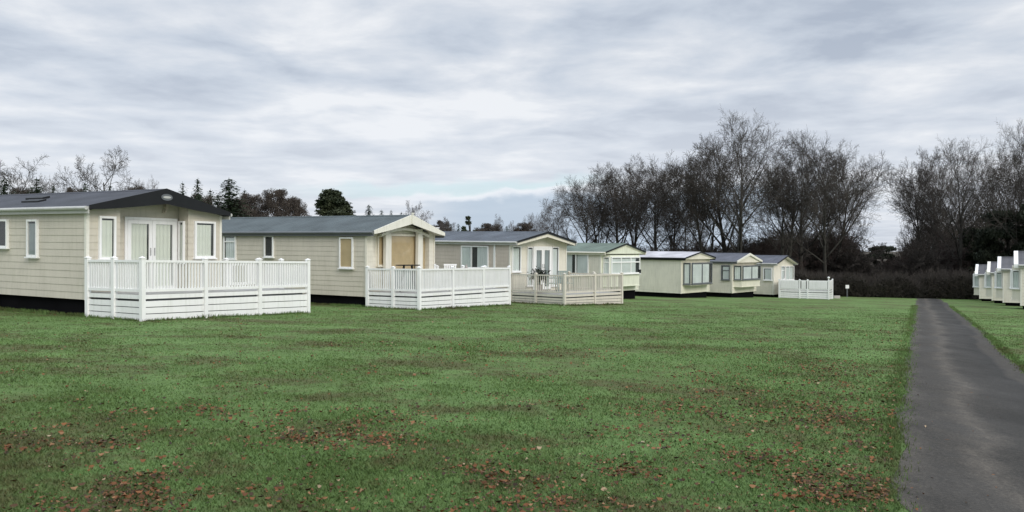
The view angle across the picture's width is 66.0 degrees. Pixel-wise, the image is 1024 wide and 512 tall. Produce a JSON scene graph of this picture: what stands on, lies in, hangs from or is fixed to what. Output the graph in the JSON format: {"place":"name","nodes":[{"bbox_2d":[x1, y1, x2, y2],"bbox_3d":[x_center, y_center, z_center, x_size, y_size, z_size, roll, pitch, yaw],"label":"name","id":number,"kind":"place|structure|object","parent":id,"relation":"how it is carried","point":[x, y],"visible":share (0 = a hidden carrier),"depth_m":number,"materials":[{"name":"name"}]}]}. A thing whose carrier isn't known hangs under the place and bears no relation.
{"place":"outdoors","nodes":[
{"label":"outdoors","id":0,"kind":"place"},
{"bbox_2d":[0,252,1023,511],"bbox_3d":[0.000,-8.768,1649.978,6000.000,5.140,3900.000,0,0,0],"label":"lawn","id":1,"kind":"structure","parent":0,"point":[888,306],"depth_m":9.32,"materials":[{"name":"green plant"}]},
{"bbox_2d":[0,179,14,194],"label":"fir tree","id":2,"kind":"object","parent":1,"relation":"on","point":[4,189],"visible":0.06,"depth_m":61.94,"materials":[{"name":"green plant"}]},
{"bbox_2d":[0,154,49,193],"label":"bare tree","id":3,"kind":"object","parent":1,"relation":"on","point":[19,178],"visible":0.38,"depth_m":67.96,"materials":[{"name":"brown plant"}]},
{"bbox_2d":[25,177,46,193],"bbox_3d":[-37.435,-2.172,62.251,5.401,8.118,5.361,0,0,33],"label":"fir tree","id":4,"kind":"object","parent":1,"relation":"on","point":[36,190],"visible":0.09,"depth_m":61.93,"materials":[{"name":"green plant"}]},
{"bbox_2d":[39,173,64,192],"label":"bare tree","id":5,"kind":"object","parent":1,"relation":"on","point":[46,189],"visible":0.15,"depth_m":81.98,"materials":[{"name":"brown plant"}]},
{"bbox_2d":[51,145,140,192],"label":"bare tree","id":6,"kind":"object","parent":1,"relation":"on","point":[111,168],"visible":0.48,"depth_m":69.25,"materials":[{"name":"brown plant"}]},
{"bbox_2d":[0,188,231,314],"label":"static caravan","id":7,"kind":"object","parent":1,"relation":"on","point":[49,242],"visible":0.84,"depth_m":19.95,"materials":[{"name":"beige plastic"}]},
{"bbox_2d":[0,219,9,248],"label":"window","id":8,"kind":"structure","parent":7,"relation":"in","point":[4,223],"depth_m":20.21,"materials":[{"name":"white plastic"}]},
{"bbox_2d":[24,219,39,257],"bbox_3d":[-11.959,-0.428,19.641,0.495,0.964,0.105,1,1,28],"label":"window","id":9,"kind":"structure","parent":7,"relation":"in","point":[32,225],"depth_m":19.66,"materials":[{"name":"white plastic"}]},
{"bbox_2d":[97,216,117,259],"bbox_3d":[-9.799,-0.424,19.099,0.105,1.080,0.499,1,1,28],"label":"window","id":10,"kind":"structure","parent":7,"relation":"in","point":[107,225],"depth_m":19.09,"materials":[{"name":"white plastic"}]},
{"bbox_2d":[127,220,151,288],"bbox_3d":[-9.589,0.001,20.310,0.096,1.851,0.765,1,1,28],"label":"door","id":11,"kind":"structure","parent":7,"relation":"in","point":[139,231],"depth_m":20.32,"materials":[{"name":"glass"}]},
{"bbox_2d":[152,221,175,288],"bbox_3d":[-9.250,-0.004,20.935,0.096,1.851,0.765,1,1,28],"label":"door","id":12,"kind":"structure","parent":7,"relation":"in","point":[163,232],"depth_m":20.94,"materials":[{"name":"glass"}]},
{"bbox_2d":[178,221,184,263],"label":"window","id":13,"kind":"structure","parent":7,"relation":"in","point":[181,224],"depth_m":21.26,"materials":[{"name":"white plastic"}]},
{"bbox_2d":[193,221,216,258],"bbox_3d":[-8.425,-0.432,21.641,0.105,1.037,0.752,1,1,28],"label":"window","id":14,"kind":"structure","parent":7,"relation":"in","point":[204,244],"depth_m":21.64,"materials":[{"name":"white plastic"}]},
{"bbox_2d":[84,256,309,321],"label":"raised deck","id":15,"kind":"structure","parent":1,"relation":"on","point":[271,291],"depth_m":19.03,"materials":[{"name":"white plastic"}]},
{"bbox_2d":[191,179,205,202],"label":"fir tree","id":16,"kind":"object","parent":1,"relation":"on","point":[198,196],"visible":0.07,"depth_m":81.93,"materials":[{"name":"green plant"}]},
{"bbox_2d":[208,179,252,216],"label":"fir tree","id":17,"kind":"object","parent":1,"relation":"on","point":[228,202],"visible":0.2,"depth_m":77.81,"materials":[{"name":"green plant"}]},
{"bbox_2d":[218,197,252,216],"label":"brown tree","id":18,"kind":"object","parent":1,"relation":"on","point":[244,210],"visible":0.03,"depth_m":79.52,"materials":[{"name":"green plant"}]},
{"bbox_2d":[237,193,269,216],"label":"brown tree","id":19,"kind":"object","parent":1,"relation":"on","point":[250,200],"visible":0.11,"depth_m":87.51,"materials":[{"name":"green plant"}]},
{"bbox_2d":[249,187,307,216],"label":"brown tree","id":20,"kind":"object","parent":1,"relation":"on","point":[283,203],"visible":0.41,"depth_m":85.21,"materials":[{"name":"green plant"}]},
{"bbox_2d":[289,197,310,215],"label":"brown tree","id":21,"kind":"object","parent":1,"relation":"on","point":[302,208],"visible":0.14,"depth_m":89.55,"materials":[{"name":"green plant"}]},
{"bbox_2d":[222,213,445,304],"bbox_3d":[-8.522,0.178,30.990,11.440,3.595,4.397,1,1,29],"label":"static caravan","id":22,"kind":"object","parent":1,"relation":"on","point":[341,253],"visible":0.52,"depth_m":28.16,"materials":[{"name":"beige plastic"}]},
{"bbox_2d":[222,236,236,259],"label":"window","id":23,"kind":"structure","parent":22,"relation":"in","point":[229,242],"depth_m":29.89,"materials":[{"name":"white plastic"}]},
{"bbox_2d":[262,236,274,257],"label":"window","id":24,"kind":"structure","parent":22,"relation":"in","point":[268,240],"depth_m":28.89,"materials":[{"name":"white plastic"}]},
{"bbox_2d":[338,237,353,268],"bbox_3d":[-5.696,-0.096,27.063,0.669,1.099,0.105,1,1,29],"label":"window","id":25,"kind":"structure","parent":22,"relation":"in","point":[346,244],"depth_m":27.08,"materials":[{"name":"white plastic"}]},
{"bbox_2d":[376,236,382,266],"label":"window","id":26,"kind":"structure","parent":22,"relation":"in","point":[379,261],"depth_m":27.59,"materials":[{"name":"beige glass"}]},
{"bbox_2d":[390,234,415,288],"bbox_3d":[-3.912,0.302,28.841,0.105,2.192,1.851,1,1,29],"label":"door","id":27,"kind":"structure","parent":22,"relation":"in","point":[403,246],"depth_m":28.77,"materials":[{"name":"beige"}]},
{"bbox_2d":[422,236,425,268],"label":"window","id":28,"kind":"structure","parent":22,"relation":"in","point":[423,259],"depth_m":29.87,"materials":[{"name":"beige"}]},
{"bbox_2d":[314,188,355,215],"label":"pine tree","id":29,"kind":"object","parent":1,"relation":"on","point":[331,202],"visible":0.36,"depth_m":73.20,"materials":[{"name":"green plant"}]},
{"bbox_2d":[405,200,433,223],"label":"bare tree","id":30,"kind":"object","parent":1,"relation":"on","point":[419,208],"visible":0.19,"depth_m":91.27,"materials":[{"name":"brown plant"}]},
{"bbox_2d":[365,265,510,309],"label":"raised deck","id":31,"kind":"structure","parent":1,"relation":"on","point":[476,287],"depth_m":26.80,"materials":[{"name":"white plastic"}]},
{"bbox_2d":[461,216,474,230],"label":"pine tree","id":32,"kind":"object","parent":1,"relation":"on","point":[468,223],"visible":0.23,"depth_m":79.92,"materials":[{"name":"green plant"}]},
{"bbox_2d":[472,223,501,230],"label":"brown tree","id":33,"kind":"object","parent":1,"relation":"on","point":[487,226],"visible":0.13,"depth_m":111.43,"materials":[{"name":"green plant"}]},
{"bbox_2d":[435,227,576,295],"bbox_3d":[-2.488,0.403,38.825,11.195,3.612,4.234,2,2,43],"label":"static caravan","id":34,"kind":"object","parent":1,"relation":"on","point":[521,252],"visible":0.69,"depth_m":35.44,"materials":[{"name":"beige"}]},
{"bbox_2d":[461,245,488,266],"bbox_3d":[-1.686,0.092,35.407,1.810,1.111,0.105,2,2,43],"label":"window","id":35,"kind":"structure","parent":34,"relation":"in","point":[473,256],"depth_m":35.41,"materials":[{"name":"glass"}]},
{"bbox_2d":[511,246,521,272],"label":"window","id":36,"kind":"structure","parent":34,"relation":"in","point":[516,250],"depth_m":34.20,"materials":[{"name":"glass"}]},
{"bbox_2d":[526,247,532,286],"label":"window","id":37,"kind":"structure","parent":34,"relation":"in","point":[529,265],"depth_m":34.85,"materials":[{"name":"white plastic"}]},
{"bbox_2d":[535,248,542,283],"bbox_3d":[1.194,0.575,35.258,0.096,1.857,0.607,2,2,43],"label":"door","id":38,"kind":"structure","parent":34,"relation":"in","point":[538,251],"depth_m":35.28,"materials":[{"name":"white plastic"}]},
{"bbox_2d":[543,248,551,288],"bbox_3d":[1.573,0.572,35.662,0.096,1.857,0.607,2,2,43],"label":"door","id":39,"kind":"structure","parent":34,"relation":"in","point":[546,251],"depth_m":35.70,"materials":[{"name":"white plastic"}]},
{"bbox_2d":[551,247,558,286],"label":"window","id":40,"kind":"structure","parent":34,"relation":"in","point":[555,250],"depth_m":36.15,"materials":[{"name":"glass"}]},
{"bbox_2d":[0,304,1022,511],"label":"fallen leaves","id":41,"kind":"object","parent":1,"relation":"on","point":[560,502],"visible":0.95,"depth_m":5.96,"materials":[{"name":"brown plant"}]},
{"bbox_2d":[513,222,534,230],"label":"brown tree","id":42,"kind":"object","parent":1,"relation":"on","point":[523,226],"visible":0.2,"depth_m":107.62,"materials":[{"name":"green plant"}]},
{"bbox_2d":[522,212,546,230],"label":"bare tree","id":43,"kind":"object","parent":1,"relation":"on","point":[533,220],"visible":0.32,"depth_m":114.89,"materials":[{"name":"grey plant"}]},
{"bbox_2d":[528,201,578,240],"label":"bare tree","id":44,"kind":"object","parent":1,"relation":"on","point":[543,226],"visible":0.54,"depth_m":95.38,"materials":[{"name":"brown plant"}]},
{"bbox_2d":[511,271,622,305],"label":"raised deck","id":45,"kind":"structure","parent":1,"relation":"on","point":[600,294],"depth_m":33.24,"materials":[{"name":"beige plastic"}]},
{"bbox_2d":[524,266,550,292],"bbox_3d":[1.123,0.987,33.608,1.057,1.155,1.016,0,0,20],"label":"potted shrub","id":46,"kind":"object","parent":45,"relation":"on","point":[541,271],"visible":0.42,"depth_m":33.48,"materials":[{"name":"green plant"}]},
{"bbox_2d":[541,161,634,244],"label":"bare tree","id":47,"kind":"object","parent":1,"relation":"on","point":[567,210],"visible":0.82,"depth_m":84.78,"materials":[{"name":"brown plant"}]},
{"bbox_2d":[550,170,640,242],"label":"bare tree","id":48,"kind":"object","parent":1,"relation":"on","point":[603,220],"visible":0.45,"depth_m":88.09,"materials":[{"name":"brown plant"}]},
{"bbox_2d":[567,243,646,298],"bbox_3d":[2.376,0.870,46.598,10.625,3.330,3.984,1,1,43],"label":"static caravan","id":49,"kind":"object","parent":1,"relation":"on","point":[612,258],"visible":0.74,"depth_m":42.96,"materials":[{"name":"beige"}]},
{"bbox_2d":[567,254,588,274],"bbox_3d":[3.421,0.451,43.128,1.957,1.225,0.105,1,1,43],"label":"window","id":50,"kind":"structure","parent":49,"relation":"in","point":[575,263],"depth_m":42.96,"materials":[{"name":"white glass"}]},
{"bbox_2d":[603,257,609,273],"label":"window","id":51,"kind":"structure","parent":49,"relation":"in","point":[606,260],"depth_m":42.04,"materials":[{"name":"glass"}]},
{"bbox_2d":[610,257,640,274],"bbox_3d":[6.218,0.524,42.994,0.105,0.969,2.776,1,1,43],"label":"window","id":52,"kind":"structure","parent":49,"relation":"in","point":[627,265],"depth_m":42.96,"materials":[{"name":"white glass"}]},
{"bbox_2d":[562,156,666,242],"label":"bare tree","id":53,"kind":"object","parent":1,"relation":"on","point":[618,196],"visible":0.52,"depth_m":86.07,"materials":[{"name":"brown plant"}]},
{"bbox_2d":[590,155,669,247],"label":"bare tree","id":54,"kind":"object","parent":1,"relation":"on","point":[633,239],"visible":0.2,"depth_m":90.58,"materials":[{"name":"brown plant"}]},
{"bbox_2d":[600,159,705,249],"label":"bare tree","id":55,"kind":"object","parent":1,"relation":"on","point":[636,213],"visible":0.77,"depth_m":80.52,"materials":[{"name":"brown plant"}]},
{"bbox_2d":[639,235,686,251],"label":"bare shrub","id":56,"kind":"object","parent":1,"relation":"on","point":[659,243],"visible":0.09,"depth_m":79.86,"materials":[{"name":"brown plant"}]},
{"bbox_2d":[632,171,708,249],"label":"bare tree","id":57,"kind":"object","parent":1,"relation":"on","point":[668,227],"visible":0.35,"depth_m":89.27,"materials":[{"name":"brown plant"}]},
{"bbox_2d":[635,251,715,297],"bbox_3d":[8.187,1.255,53.556,10.715,3.197,3.934,1,1,43],"label":"static caravan","id":58,"kind":"object","parent":1,"relation":"on","point":[676,274],"visible":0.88,"depth_m":50.01,"materials":[{"name":"beige"}]},
{"bbox_2d":[683,263,690,284],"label":"window","id":59,"kind":"structure","parent":58,"relation":"in","point":[687,266],"depth_m":49.07,"materials":[{"name":"grey glass"}]},
{"bbox_2d":[691,262,712,284],"bbox_3d":[12.053,1.101,49.917,0.105,1.376,2.565,1,1,43],"label":"window","id":60,"kind":"structure","parent":58,"relation":"in","point":[701,273],"depth_m":49.87,"materials":[{"name":"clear glass"}]},
{"bbox_2d":[657,195,718,250],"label":"bare tree","id":61,"kind":"object","parent":1,"relation":"on","point":[684,241],"visible":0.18,"depth_m":90.68,"materials":[{"name":"brown plant"}]},
{"bbox_2d":[669,230,721,252],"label":"bare shrub","id":62,"kind":"object","parent":1,"relation":"on","point":[696,247],"visible":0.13,"depth_m":79.68,"materials":[{"name":"brown plant"}]},
{"bbox_2d":[641,143,760,252],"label":"bare tree","id":63,"kind":"object","parent":1,"relation":"on","point":[704,218],"visible":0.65,"depth_m":74.40,"materials":[{"name":"brown plant"}]},
{"bbox_2d":[645,131,775,252],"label":"bare tree","id":64,"kind":"object","parent":1,"relation":"on","point":[723,246],"visible":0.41,"depth_m":76.42,"materials":[{"name":"brown plant"}]},
{"bbox_2d":[707,253,762,297],"bbox_3d":[12.503,1.398,57.542,10.765,3.320,3.934,1,1,43],"label":"static caravan","id":65,"kind":"object","parent":1,"relation":"on","point":[735,275],"visible":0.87,"depth_m":53.68,"materials":[{"name":"beige plastic"}]},
{"bbox_2d":[721,265,729,280],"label":"window","id":66,"kind":"structure","parent":65,"relation":"in","point":[725,269],"depth_m":53.29,"materials":[{"name":"grey glass"}]},
{"bbox_2d":[734,265,741,279],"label":"window","id":67,"kind":"structure","parent":65,"relation":"in","point":[737,269],"depth_m":53.02,"materials":[{"name":"clear glass"}]},
{"bbox_2d":[742,265,760,279],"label":"window","id":68,"kind":"structure","parent":65,"relation":"in","point":[749,272],"depth_m":53.88,"materials":[{"name":"grey glass"}]},
{"bbox_2d":[673,109,798,252],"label":"bare tree","id":69,"kind":"object","parent":1,"relation":"on","point":[740,225],"visible":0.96,"depth_m":70.12,"materials":[{"name":"brown plant"}]},
{"bbox_2d":[715,222,784,254],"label":"bare shrub","id":70,"kind":"object","parent":1,"relation":"on","point":[745,240],"visible":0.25,"depth_m":79.48,"materials":[{"name":"brown plant"}]},
{"bbox_2d":[742,227,807,272],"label":"bare shrub","id":71,"kind":"object","parent":1,"relation":"on","point":[763,250],"visible":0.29,"depth_m":74.08,"materials":[{"name":"brown plant"}]},
{"bbox_2d":[753,255,797,296],"bbox_3d":[16.638,1.569,61.375,10.045,3.354,3.734,1,1,43],"label":"static caravan","id":72,"kind":"object","parent":1,"relation":"on","point":[774,268],"visible":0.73,"depth_m":57.59,"materials":[{"name":"beige"}]},
{"bbox_2d":[762,268,772,280],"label":"window","id":73,"kind":"structure","parent":72,"relation":"in","point":[767,272],"depth_m":57.27,"materials":[{"name":"glass"}]},
{"bbox_2d":[785,266,793,279],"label":"window","id":74,"kind":"structure","parent":72,"relation":"in","point":[789,270],"depth_m":58.87,"materials":[{"name":"white glass"}]},
{"bbox_2d":[724,132,858,256],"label":"bare tree","id":75,"kind":"object","parent":1,"relation":"on","point":[792,193],"visible":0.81,"depth_m":71.13,"materials":[{"name":"brown plant"}]},
{"bbox_2d":[748,128,860,272],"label":"bare tree","id":76,"kind":"object","parent":1,"relation":"on","point":[801,253],"visible":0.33,"depth_m":74.73,"materials":[{"name":"brown plant"}]},
{"bbox_2d":[778,277,832,298],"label":"raised deck","id":77,"kind":"structure","parent":1,"relation":"on","point":[798,289],"depth_m":55.48,"materials":[{"name":"white plastic"}]},
{"bbox_2d":[775,224,841,276],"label":"bare shrub","id":78,"kind":"object","parent":1,"relation":"on","point":[809,261],"visible":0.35,"depth_m":80.92,"materials":[{"name":"brown plant"}]},
{"bbox_2d":[762,130,891,276],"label":"bare tree","id":79,"kind":"object","parent":1,"relation":"on","point":[824,224],"visible":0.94,"depth_m":69.43,"materials":[{"name":"brown plant"}]},
{"bbox_2d":[644,201,1016,276],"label":"undergrowth","id":80,"kind":"object","parent":1,"relation":"on","point":[910,248],"depth_m":86.81,"materials":[{"name":"plant"}]},
{"bbox_2d":[805,215,867,275],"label":"bare shrub","id":81,"kind":"object","parent":1,"relation":"on","point":[832,243],"visible":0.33,"depth_m":80.48,"materials":[{"name":"brown plant"}]},
{"bbox_2d":[790,139,901,273],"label":"bare tree","id":82,"kind":"object","parent":1,"relation":"on","point":[844,230],"visible":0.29,"depth_m":78.69,"materials":[{"name":"brown plant"}]},
{"bbox_2d":[815,183,876,253],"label":"bare tree","id":83,"kind":"object","parent":1,"relation":"on","point":[861,230],"visible":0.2,"depth_m":83.82,"materials":[{"name":"brown plant"}]},
{"bbox_2d":[813,237,900,278],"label":"bare shrub","id":84,"kind":"object","parent":1,"relation":"on","point":[852,265],"visible":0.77,"depth_m":76.94,"materials":[{"name":"plant"}]},
{"bbox_2d":[794,266,932,297],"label":"hedge","id":85,"kind":"object","parent":1,"relation":"on","point":[889,285],"visible":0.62,"depth_m":66.51,"materials":[{"name":"brown plant"}]},
{"bbox_2d":[867,245,895,268],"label":"evergreen tree","id":86,"kind":"object","parent":1,"relation":"on","point":[889,249],"visible":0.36,"depth_m":106.85,"materials":[{"name":"green plant"}]},
{"bbox_2d":[869,247,924,276],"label":"bare shrub","id":87,"kind":"object","parent":1,"relation":"on","point":[890,266],"visible":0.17,"depth_m":78.53,"materials":[{"name":"brown plant"}]},
{"bbox_2d":[896,194,934,260],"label":"bare tree","id":88,"kind":"object","parent":1,"relation":"on","point":[906,238],"visible":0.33,"depth_m":85.64,"materials":[{"name":"brown plant"}]},
{"bbox_2d":[871,146,970,254],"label":"bare tree","id":89,"kind":"object","parent":1,"relation":"on","point":[924,176],"visible":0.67,"depth_m":80.30,"materials":[{"name":"brown plant"}]},
{"bbox_2d":[882,234,970,278],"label":"bare shrub","id":90,"kind":"object","parent":1,"relation":"on","point":[921,263],"visible":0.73,"depth_m":73.15,"materials":[{"name":"plant"}]},
{"bbox_2d":[901,232,973,274],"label":"bare shrub","id":91,"kind":"object","parent":1,"relation":"on","point":[954,260],"visible":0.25,"depth_m":74.88,"materials":[{"name":"brown plant"}]},
{"bbox_2d":[882,140,1003,250],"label":"bare tree","id":92,"kind":"object","parent":1,"relation":"on","point":[944,172],"visible":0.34,"depth_m":83.91,"materials":[{"name":"brown plant"}]},
{"bbox_2d":[909,266,980,299],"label":"hedge","id":93,"kind":"object","parent":1,"relation":"on","point":[950,286],"visible":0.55,"depth_m":67.16,"materials":[{"name":"brown plant"}]},
{"bbox_2d":[897,135,1015,275],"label":"bare tree","id":94,"kind":"object","parent":1,"relation":"on","point":[958,215],"visible":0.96,"depth_m":73.78,"materials":[{"name":"brown plant"}]},
{"bbox_2d":[955,227,1005,272],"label":"evergreen tree","id":95,"kind":"object","parent":1,"relation":"on","point":[965,242],"visible":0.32,"depth_m":75.32,"materials":[{"name":"green plant"}]},
{"bbox_2d":[973,264,993,301],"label":"static caravan","id":96,"kind":"object","parent":1,"relation":"on","point":[978,279],"visible":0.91,"depth_m":61.09,"materials":[{"name":"beige metal"}]},
{"bbox_2d":[944,140,1023,248],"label":"bare tree","id":97,"kind":"object","parent":1,"relation":"on","point":[976,224],"visible":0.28,"depth_m":80.01,"materials":[{"name":"brown plant"}]},
{"bbox_2d":[952,139,1023,245],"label":"bare tree","id":98,"kind":"object","parent":1,"relation":"on","point":[1000,159],"visible":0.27,"depth_m":78.42,"materials":[{"name":"brown plant"}]},
{"bbox_2d":[984,261,1004,303],"bbox_3d":[38.080,2.014,54.137,9.665,3.207,3.834,0,0,32],"label":"static caravan","id":99,"kind":"object","parent":1,"relation":"on","point":[989,279],"visible":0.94,"depth_m":55.37,"materials":[{"name":"beige metal"}]},
{"bbox_2d":[985,273,991,287],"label":"window","id":100,"kind":"structure","parent":99,"relation":"in","point":[988,277],"depth_m":55.43,"materials":[{"name":"glass"}]},
{"bbox_2d":[966,209,1023,274],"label":"evergreen tree","id":101,"kind":"object","parent":1,"relation":"on","point":[987,237],"visible":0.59,"depth_m":69.31,"materials":[{"name":"green plant"}]},
{"bbox_2d":[968,118,1023,248],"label":"bare tree","id":102,"kind":"object","parent":1,"relation":"on","point":[1011,185],"visible":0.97,"depth_m":68.06,"materials":[{"name":"brown plant"}]},
{"bbox_2d":[994,257,1019,305],"bbox_3d":[35.111,1.731,48.135,9.665,3.356,3.834,0,0,32],"label":"static caravan","id":103,"kind":"object","parent":1,"relation":"on","point":[1002,278],"visible":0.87,"depth_m":49.12,"materials":[{"name":"beige metal"}]},
{"bbox_2d":[996,272,1002,288],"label":"window","id":104,"kind":"structure","parent":103,"relation":"in","point":[999,275],"depth_m":49.42,"materials":[{"name":"glass"}]},
{"bbox_2d":[1001,170,1023,243],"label":"bare tree","id":105,"kind":"object","parent":1,"relation":"on","point":[1015,198],"visible":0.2,"depth_m":71.09,"materials":[{"name":"brown plant"}]},
{"bbox_2d":[1010,251,1023,308],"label":"static caravan","id":106,"kind":"object","parent":1,"relation":"on","point":[1017,278],"visible":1,"depth_m":42.38,"materials":[{"name":"beige"}]},
{"bbox_2d":[1012,270,1019,288],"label":"window","id":107,"kind":"structure","parent":106,"relation":"in","point":[1015,273],"depth_m":42.42,"materials":[{"name":"glass"}]},
{"bbox_2d":[0,0,1023,251],"label":"sky","id":108,"kind":"structure","parent":0,"point":[476,109],"materials":[{"name":"grey"}]},
{"bbox_2d":[890,298,1023,511],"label":"road","id":109,"kind":"structure","parent":0,"point":[955,364],"depth_m":7.59,"materials":[{"name":"grey asphalt"}]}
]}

